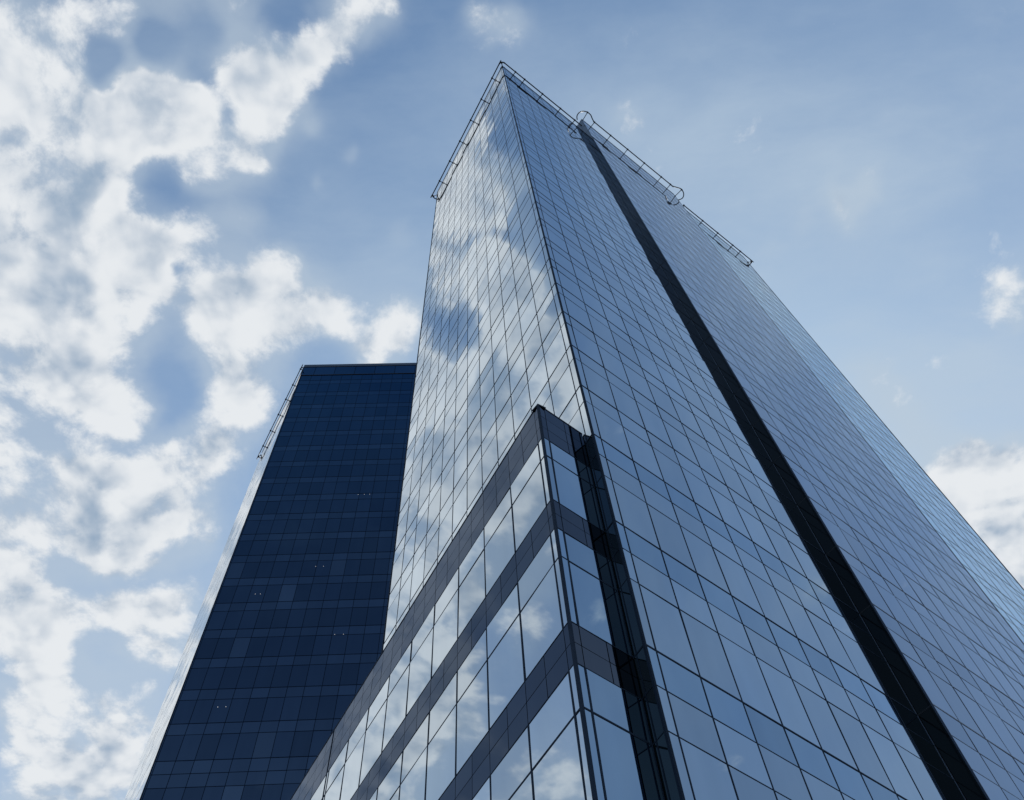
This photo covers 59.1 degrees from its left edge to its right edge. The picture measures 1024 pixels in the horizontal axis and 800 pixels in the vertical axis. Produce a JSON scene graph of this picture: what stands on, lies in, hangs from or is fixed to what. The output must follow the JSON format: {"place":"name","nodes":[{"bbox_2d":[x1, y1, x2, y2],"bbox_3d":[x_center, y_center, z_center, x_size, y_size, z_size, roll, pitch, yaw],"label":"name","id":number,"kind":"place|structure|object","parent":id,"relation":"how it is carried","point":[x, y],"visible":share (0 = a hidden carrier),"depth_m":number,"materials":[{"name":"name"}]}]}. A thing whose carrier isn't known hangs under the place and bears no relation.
{"place":"outdoors","nodes":[
{"label":"outdoors","id":0,"kind":"place"},
{"bbox_2d":[0,0,1023,799],"label":"sky","id":1,"kind":"structure","parent":0,"point":[203,203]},
{"label":"ground","id":2,"kind":"structure","parent":0,"visible":0},
{"bbox_2d":[124,363,415,799],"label":"dark tower","id":3,"kind":"structure","parent":2,"relation":"on","point":[281,653],"depth_m":83.46,"materials":[{"name":"blue glass"}]},
{"bbox_2d":[142,761,174,799],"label":"window","id":4,"kind":"structure","parent":3,"relation":"in","point":[161,773],"depth_m":65.58,"materials":[{"name":"blue glass"}]},
{"bbox_2d":[156,724,187,761],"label":"window","id":5,"kind":"structure","parent":3,"relation":"in","point":[172,743],"depth_m":68.65,"materials":[{"name":"blue glass"}]},
{"bbox_2d":[162,760,194,799],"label":"window","id":6,"kind":"structure","parent":3,"relation":"in","point":[175,788],"depth_m":65.58,"materials":[{"name":"blue glass"}]},
{"bbox_2d":[176,723,206,760],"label":"window","id":7,"kind":"structure","parent":3,"relation":"in","point":[191,741],"depth_m":68.65,"materials":[{"name":"blue glass"}]},
{"bbox_2d":[182,760,212,799],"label":"window","id":8,"kind":"structure","parent":3,"relation":"in","point":[200,771],"depth_m":65.58,"materials":[{"name":"blue glass"}]},
{"bbox_2d":[195,722,224,759],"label":"window","id":9,"kind":"structure","parent":3,"relation":"in","point":[212,733],"depth_m":68.73,"materials":[{"name":"blue glass"}]},
{"bbox_2d":[201,759,231,799],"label":"window","id":10,"kind":"structure","parent":3,"relation":"in","point":[216,781],"depth_m":65.65,"materials":[{"name":"blue glass"}]},
{"bbox_2d":[214,722,242,759],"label":"window","id":11,"kind":"structure","parent":3,"relation":"in","point":[230,734],"depth_m":68.81,"materials":[{"name":"blue glass"}]},
{"bbox_2d":[221,758,251,799],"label":"window","id":12,"kind":"structure","parent":3,"relation":"in","point":[237,775],"depth_m":65.65,"materials":[{"name":"blue glass"}]},
{"bbox_2d":[233,721,260,758],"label":"window","id":13,"kind":"structure","parent":3,"relation":"in","point":[249,731],"depth_m":68.81,"materials":[{"name":"blue glass"}]},
{"bbox_2d":[241,758,269,799],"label":"window","id":14,"kind":"structure","parent":3,"relation":"in","point":[257,772],"depth_m":65.65,"materials":[{"name":"blue glass"}]},
{"bbox_2d":[252,721,278,757],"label":"window","id":15,"kind":"structure","parent":3,"relation":"in","point":[263,748],"depth_m":68.90,"materials":[{"name":"blue glass"}]},
{"bbox_2d":[261,757,288,799],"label":"window","id":16,"kind":"structure","parent":3,"relation":"in","point":[277,768],"depth_m":65.73,"materials":[{"name":"blue glass"}]},
{"bbox_2d":[271,720,296,757],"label":"window","id":17,"kind":"structure","parent":3,"relation":"in","point":[282,746],"depth_m":68.98,"materials":[{"name":"blue glass"}]},
{"bbox_2d":[280,756,307,799],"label":"window","id":18,"kind":"structure","parent":3,"relation":"in","point":[296,768],"depth_m":65.95,"materials":[{"name":"blue glass"}]},
{"bbox_2d":[290,719,315,756],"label":"window","id":19,"kind":"structure","parent":3,"relation":"in","point":[304,729],"depth_m":68.98,"materials":[{"name":"blue glass"}]},
{"bbox_2d":[290,404,664,799],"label":"glass annex","id":20,"kind":"object","parent":2,"relation":"on","point":[503,668],"visible":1,"depth_m":24.21,"materials":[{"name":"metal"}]},
{"bbox_2d":[324,741,347,799],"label":"window","id":21,"kind":"structure","parent":20,"relation":"in","point":[335,775],"depth_m":33.00,"materials":[{"name":"glass"}]},
{"bbox_2d":[339,710,367,799],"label":"window","id":22,"kind":"structure","parent":20,"relation":"in","point":[352,767],"depth_m":31.70,"materials":[{"name":"glass"}]},
{"bbox_2d":[358,675,389,787],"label":"window","id":23,"kind":"structure","parent":20,"relation":"in","point":[373,740],"depth_m":30.88,"materials":[{"name":"glass"}]},
{"bbox_2d":[376,751,402,799],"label":"window","id":24,"kind":"structure","parent":20,"relation":"in","point":[388,789],"depth_m":27.05,"materials":[{"name":"glass"}]},
{"bbox_2d":[381,641,411,752],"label":"window","id":25,"kind":"structure","parent":20,"relation":"in","point":[395,714],"depth_m":30.18,"materials":[{"name":"glass"}]},
{"bbox_2d":[399,712,428,799],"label":"window","id":26,"kind":"structure","parent":20,"relation":"in","point":[414,755],"depth_m":25.79,"materials":[{"name":"glass"}]},
{"bbox_2d":[405,605,434,716],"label":"window","id":27,"kind":"structure","parent":20,"relation":"in","point":[422,642],"depth_m":29.49,"materials":[{"name":"glass"}]},
{"bbox_2d":[425,671,456,799],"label":"window","id":28,"kind":"structure","parent":20,"relation":"in","point":[441,745],"depth_m":24.52,"materials":[{"name":"glass"}]},
{"bbox_2d":[431,567,458,678],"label":"window","id":29,"kind":"structure","parent":20,"relation":"in","point":[445,628],"depth_m":28.79,"materials":[{"name":"glass"}]},
{"bbox_2d":[457,528,485,638],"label":"window","id":30,"kind":"structure","parent":20,"relation":"in","point":[471,575],"depth_m":28.12,"materials":[{"name":"glass"}]},
{"bbox_2d":[455,629,488,776],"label":"window","id":31,"kind":"structure","parent":20,"relation":"in","point":[472,721],"depth_m":23.75,"materials":[{"name":"glass"}]},
{"bbox_2d":[484,487,515,596],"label":"window","id":32,"kind":"structure","parent":20,"relation":"in","point":[499,548],"depth_m":27.41,"materials":[{"name":"glass"}]},
{"bbox_2d":[486,583,524,730],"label":"window","id":33,"kind":"structure","parent":20,"relation":"in","point":[505,669],"depth_m":23.06,"materials":[{"name":"glass"}]},
{"bbox_2d":[490,725,532,799],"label":"window","id":34,"kind":"structure","parent":20,"relation":"in","point":[511,779],"depth_m":19.80,"materials":[{"name":"glass"}]},
{"bbox_2d":[510,444,546,552],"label":"window","id":35,"kind":"structure","parent":20,"relation":"in","point":[528,502],"depth_m":26.72,"materials":[{"name":"glass"}]},
{"bbox_2d":[517,535,562,680],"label":"window","id":36,"kind":"structure","parent":20,"relation":"in","point":[539,607],"depth_m":22.36,"materials":[{"name":"glass"}]},
{"bbox_2d":[528,672,585,799],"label":"window","id":37,"kind":"structure","parent":20,"relation":"in","point":[556,770],"depth_m":18.48,"materials":[{"name":"glass"}]},
{"bbox_2d":[550,441,604,531],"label":"window","id":38,"kind":"structure","parent":20,"relation":"in","point":[574,480],"depth_m":26.60,"materials":[{"name":"glass"}]},
{"bbox_2d":[568,665,591,799],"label":"window","id":39,"kind":"structure","parent":20,"relation":"in","point":[587,788],"depth_m":17.72,"materials":[{"name":"glass"}]},
{"bbox_2d":[578,663,605,799],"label":"window","id":40,"kind":"structure","parent":20,"relation":"in","point":[600,788],"depth_m":17.67,"materials":[{"name":"glass"}]},
{"bbox_2d":[564,531,632,657],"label":"window","id":41,"kind":"structure","parent":20,"relation":"in","point":[596,595],"depth_m":22.24,"materials":[{"name":"glass"}]},
{"bbox_2d":[585,667,664,799],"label":"window","id":42,"kind":"structure","parent":20,"relation":"in","point":[629,767],"depth_m":18.19,"materials":[{"name":"glass"}]},
{"bbox_2d":[381,66,1023,799],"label":"glass tower","id":43,"kind":"structure","parent":2,"relation":"on","point":[821,590],"depth_m":40.33,"materials":[{"name":"glass"}]},
{"bbox_2d":[467,445,481,508],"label":"window","id":44,"kind":"structure","parent":43,"relation":"in","point":[474,469],"depth_m":40.73,"materials":[{"name":"glass"}]},
{"bbox_2d":[481,420,497,484],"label":"window","id":45,"kind":"structure","parent":43,"relation":"in","point":[489,454],"depth_m":40.18,"materials":[{"name":"glass"}]},
{"bbox_2d":[496,396,513,459],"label":"window","id":46,"kind":"structure","parent":43,"relation":"in","point":[504,421],"depth_m":39.62,"materials":[{"name":"glass"}]},
{"bbox_2d":[511,371,530,433],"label":"window","id":47,"kind":"structure","parent":43,"relation":"in","point":[520,398],"depth_m":39.08,"materials":[{"name":"glass"}]},
{"bbox_2d":[526,345,547,406],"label":"window","id":48,"kind":"structure","parent":43,"relation":"in","point":[537,377],"depth_m":38.52,"materials":[{"name":"glass"}]},
{"bbox_2d":[537,289,557,342],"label":"window","id":49,"kind":"structure","parent":43,"relation":"in","point":[547,315],"depth_m":41.16,"materials":[{"name":"glass"}]},
{"bbox_2d":[542,318,565,378],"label":"window","id":50,"kind":"structure","parent":43,"relation":"in","point":[553,345],"depth_m":37.97,"materials":[{"name":"glass"}]},
{"bbox_2d":[548,352,574,416],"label":"window","id":51,"kind":"structure","parent":43,"relation":"in","point":[561,385],"depth_m":34.78,"materials":[{"name":"glass"}]},
{"bbox_2d":[569,315,603,366],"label":"window","id":52,"kind":"structure","parent":43,"relation":"in","point":[585,339],"depth_m":37.88,"materials":[{"name":"glass"}]},
{"bbox_2d":[578,349,617,409],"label":"window","id":53,"kind":"structure","parent":43,"relation":"in","point":[596,377],"depth_m":34.68,"materials":[{"name":"glass"}]},
{"bbox_2d":[588,389,632,459],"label":"window","id":54,"kind":"structure","parent":43,"relation":"in","point":[610,426],"depth_m":31.47,"materials":[{"name":"glass"}]},
{"bbox_2d":[594,333,629,385],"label":"window","id":55,"kind":"structure","parent":43,"relation":"in","point":[610,356],"depth_m":38.33,"materials":[{"name":"glass"}]},
{"bbox_2d":[605,369,645,428],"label":"window","id":56,"kind":"structure","parent":43,"relation":"in","point":[624,398],"depth_m":35.12,"materials":[{"name":"glass"}]},
{"bbox_2d":[601,439,660,548],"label":"window","id":57,"kind":"structure","parent":43,"relation":"in","point":[633,507],"depth_m":27.55,"materials":[{"name":"glass"}]},
{"bbox_2d":[615,520,655,649],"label":"window","id":58,"kind":"structure","parent":43,"relation":"in","point":[629,560],"depth_m":22.85,"materials":[{"name":"glass"}]},
{"bbox_2d":[618,351,655,403],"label":"window","id":59,"kind":"structure","parent":43,"relation":"in","point":[635,374],"depth_m":38.77,"materials":[{"name":"glass"}]},
{"bbox_2d":[618,410,663,480],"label":"window","id":60,"kind":"structure","parent":43,"relation":"in","point":[638,440],"depth_m":31.92,"materials":[{"name":"glass"}]},
{"bbox_2d":[631,387,673,448],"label":"window","id":61,"kind":"structure","parent":43,"relation":"in","point":[651,417],"depth_m":35.56,"materials":[{"name":"glass"}]},
{"bbox_2d":[642,368,680,421],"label":"window","id":62,"kind":"structure","parent":43,"relation":"in","point":[661,396],"depth_m":39.21,"materials":[{"name":"glass"}]},
{"bbox_2d":[624,526,699,675],"bbox_3d":[3.796,5.068,23.406,1.413,4.960,0.052,34,-69,-18],"label":"window","id":63,"kind":"structure","parent":43,"relation":"in","point":[667,626],"depth_m":23.12,"materials":[{"name":"glass"}]},
{"bbox_2d":[633,460,696,572],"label":"window","id":64,"kind":"structure","parent":43,"relation":"in","point":[668,530],"depth_m":27.99,"materials":[{"name":"glass"}]},
{"bbox_2d":[646,644,694,799],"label":"window","id":65,"kind":"structure","parent":43,"relation":"in","point":[671,725],"depth_m":18.85,"materials":[{"name":"glass"}]},
{"bbox_2d":[646,430,694,501],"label":"window","id":66,"kind":"structure","parent":43,"relation":"in","point":[671,470],"depth_m":32.35,"materials":[{"name":"glass"}]},
{"bbox_2d":[657,405,699,466],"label":"window","id":67,"kind":"structure","parent":43,"relation":"in","point":[680,442],"depth_m":36.02,"materials":[{"name":"glass"}]},
{"bbox_2d":[656,650,738,799],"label":"window","id":68,"kind":"structure","parent":43,"relation":"in","point":[710,776],"depth_m":19.34,"materials":[{"name":"glass"}]},
{"bbox_2d":[665,482,730,593],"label":"window","id":69,"kind":"structure","parent":43,"relation":"in","point":[704,558],"depth_m":28.45,"materials":[{"name":"glass"}]},
{"bbox_2d":[674,449,723,520],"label":"window","id":70,"kind":"structure","parent":43,"relation":"in","point":[699,488],"depth_m":32.80,"materials":[{"name":"glass"}]},
{"bbox_2d":[661,550,742,701],"bbox_3d":[4.912,5.814,23.846,1.413,4.960,0.052,34,-69,-18],"label":"window","id":71,"kind":"structure","parent":43,"relation":"in","point":[713,665],"depth_m":23.56,"materials":[{"name":"glass"}]},
{"bbox_2d":[682,423,725,484],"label":"window","id":72,"kind":"structure","parent":43,"relation":"in","point":[705,458],"depth_m":36.44,"materials":[{"name":"glass"}]},
{"bbox_2d":[701,468,751,539],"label":"window","id":73,"kind":"structure","parent":43,"relation":"in","point":[727,507],"depth_m":33.24,"materials":[{"name":"glass"}]},
{"bbox_2d":[706,440,752,503],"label":"window","id":74,"kind":"structure","parent":43,"relation":"in","point":[726,467],"depth_m":36.88,"materials":[{"name":"glass"}]},
{"bbox_2d":[695,502,764,615],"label":"window","id":75,"kind":"structure","parent":43,"relation":"in","point":[738,582],"depth_m":28.89,"materials":[{"name":"glass"}]},
{"bbox_2d":[701,677,777,799],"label":"window","id":76,"kind":"structure","parent":43,"relation":"in","point":[748,770],"depth_m":20.14,"materials":[{"name":"glass"}]},
{"bbox_2d":[697,573,782,725],"bbox_3d":[6.028,6.560,24.287,1.413,4.960,0.052,34,-69,-18],"label":"window","id":77,"kind":"structure","parent":43,"relation":"in","point":[752,686],"depth_m":24.00,"materials":[{"name":"glass"}]},
{"bbox_2d":[727,486,779,558],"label":"window","id":78,"kind":"structure","parent":43,"relation":"in","point":[753,523],"depth_m":33.69,"materials":[{"name":"glass"}]},
{"bbox_2d":[730,457,776,519],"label":"window","id":79,"kind":"structure","parent":43,"relation":"in","point":[752,487],"depth_m":37.34,"materials":[{"name":"glass"}]},
{"bbox_2d":[724,522,797,637],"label":"window","id":80,"kind":"structure","parent":43,"relation":"in","point":[770,603],"depth_m":29.33,"materials":[{"name":"glass"}]},
{"bbox_2d":[732,596,821,748],"bbox_3d":[7.145,7.306,24.727,1.413,4.960,0.052,34,-69,-18],"label":"window","id":81,"kind":"structure","parent":43,"relation":"in","point":[793,715],"depth_m":24.45,"materials":[{"name":"glass"}]},
{"bbox_2d":[743,702,811,799],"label":"window","id":82,"kind":"structure","parent":43,"relation":"in","point":[787,779],"depth_m":20.92,"materials":[{"name":"glass"}]},
{"bbox_2d":[753,474,801,537],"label":"window","id":83,"kind":"structure","parent":43,"relation":"in","point":[771,495],"depth_m":37.77,"materials":[{"name":"glass"}]},
{"bbox_2d":[753,504,806,577],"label":"window","id":84,"kind":"structure","parent":43,"relation":"in","point":[785,552],"depth_m":34.12,"materials":[{"name":"glass"}]},
{"bbox_2d":[753,542,828,657],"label":"window","id":85,"kind":"structure","parent":43,"relation":"in","point":[802,625],"depth_m":29.78,"materials":[{"name":"glass"}]},
{"bbox_2d":[775,489,824,553],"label":"window","id":86,"kind":"structure","parent":43,"relation":"in","point":[792,508],"depth_m":38.23,"materials":[{"name":"glass"}]},
{"bbox_2d":[778,522,833,595],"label":"window","id":87,"kind":"structure","parent":43,"relation":"in","point":[799,547],"depth_m":34.58,"materials":[{"name":"glass"}]},
{"bbox_2d":[766,618,858,770],"bbox_3d":[8.261,8.052,25.168,1.413,4.960,0.052,34,-69,-18],"label":"window","id":88,"kind":"structure","parent":43,"relation":"in","point":[831,739],"depth_m":24.90,"materials":[{"name":"glass"}]},
{"bbox_2d":[784,727,843,799],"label":"window","id":89,"kind":"structure","parent":43,"relation":"in","point":[820,780],"depth_m":21.69,"materials":[{"name":"glass"}]},
{"bbox_2d":[781,561,859,677],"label":"window","id":90,"kind":"structure","parent":43,"relation":"in","point":[828,637],"depth_m":30.24,"materials":[{"name":"glass"}]},
{"bbox_2d":[802,538,859,613],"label":"window","id":91,"kind":"structure","parent":43,"relation":"in","point":[835,585],"depth_m":34.99,"materials":[{"name":"glass"}]},
{"bbox_2d":[808,496,858,559],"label":"window","id":92,"kind":"structure","parent":43,"relation":"in","point":[825,515],"depth_m":38.44,"materials":[{"name":"glass"}]},
{"bbox_2d":[798,638,895,792],"bbox_3d":[9.377,8.798,25.608,1.413,4.960,0.052,34,-69,-18],"label":"window","id":93,"kind":"structure","parent":43,"relation":"in","point":[863,752],"depth_m":25.36,"materials":[{"name":"glass"}]},
{"bbox_2d":[823,750,872,799],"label":"window","id":94,"kind":"structure","parent":43,"relation":"in","point":[852,786],"depth_m":22.45,"materials":[{"name":"glass"}]},
{"bbox_2d":[808,579,888,695],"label":"window","id":95,"kind":"structure","parent":43,"relation":"in","point":[860,661],"depth_m":30.66,"materials":[{"name":"glass"}]},
{"bbox_2d":[837,545,895,618],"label":"window","id":96,"kind":"structure","parent":43,"relation":"in","point":[858,569],"depth_m":35.22,"materials":[{"name":"glass"}]},
{"bbox_2d":[829,658,922,799],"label":"window","id":97,"kind":"structure","parent":43,"relation":"in","point":[895,768],"depth_m":25.88,"materials":[{"name":"glass"}]},
{"bbox_2d":[835,597,917,714],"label":"window","id":98,"kind":"structure","parent":43,"relation":"in","point":[887,678],"depth_m":31.12,"materials":[{"name":"glass"}]},
{"bbox_2d":[860,561,919,635],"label":"window","id":99,"kind":"structure","parent":43,"relation":"in","point":[895,607],"depth_m":35.67,"materials":[{"name":"glass"}]},
{"bbox_2d":[860,678,945,799],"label":"window","id":100,"kind":"structure","parent":43,"relation":"in","point":[920,773],"depth_m":26.65,"materials":[{"name":"glass"}]},
{"bbox_2d":[883,577,942,651],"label":"window","id":101,"kind":"structure","parent":43,"relation":"in","point":[905,603],"depth_m":36.10,"materials":[{"name":"glass"}]},
{"bbox_2d":[872,603,958,720],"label":"window","id":102,"kind":"structure","parent":43,"relation":"in","point":[930,687],"depth_m":31.34,"materials":[{"name":"glass"}]},
{"bbox_2d":[890,698,965,799],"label":"window","id":103,"kind":"structure","parent":43,"relation":"in","point":[943,778],"depth_m":27.43,"materials":[{"name":"glass"}]},
{"bbox_2d":[904,592,965,666],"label":"window","id":104,"kind":"structure","parent":43,"relation":"in","point":[922,611],"depth_m":36.55,"materials":[{"name":"glass"}]},
{"bbox_2d":[898,621,985,738],"bbox_3d":[15.098,9.790,31.967,1.385,4.920,0.052,34,-69,-18],"label":"window","id":105,"kind":"structure","parent":43,"relation":"in","point":[960,710],"depth_m":31.78,"materials":[{"name":"glass"}]},
{"bbox_2d":[926,608,987,681],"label":"window","id":106,"kind":"structure","parent":43,"relation":"in","point":[943,625],"depth_m":36.97,"materials":[{"name":"glass"}]},
{"bbox_2d":[921,637,1011,755],"bbox_3d":[16.193,10.521,32.399,1.385,4.920,0.052,34,-69,-18],"label":"window","id":107,"kind":"structure","parent":43,"relation":"in","point":[972,706],"depth_m":32.21,"materials":[{"name":"glass"}]},
{"bbox_2d":[933,704,1007,799],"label":"window","id":108,"kind":"structure","parent":43,"relation":"in","point":[988,782],"depth_m":27.78,"materials":[{"name":"glass"}]},
{"bbox_2d":[948,623,1009,697],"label":"window","id":109,"kind":"structure","parent":43,"relation":"in","point":[985,670],"depth_m":37.40,"materials":[{"name":"glass"}]},
{"bbox_2d":[945,654,1023,762],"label":"window","id":110,"kind":"structure","parent":43,"relation":"in","point":[1003,732],"depth_m":32.75,"materials":[{"name":"glass"}]},
{"bbox_2d":[960,722,1023,799],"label":"window","id":111,"kind":"structure","parent":43,"relation":"in","point":[1001,775],"depth_m":28.55,"materials":[{"name":"glass"}]},
{"bbox_2d":[968,669,1023,751],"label":"window","id":112,"kind":"structure","parent":43,"relation":"in","point":[999,707],"depth_m":33.91,"materials":[{"name":"glass"}]},
{"bbox_2d":[968,637,1023,706],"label":"window","id":113,"kind":"structure","parent":43,"relation":"in","point":[997,672],"depth_m":37.91,"materials":[{"name":"glass"}]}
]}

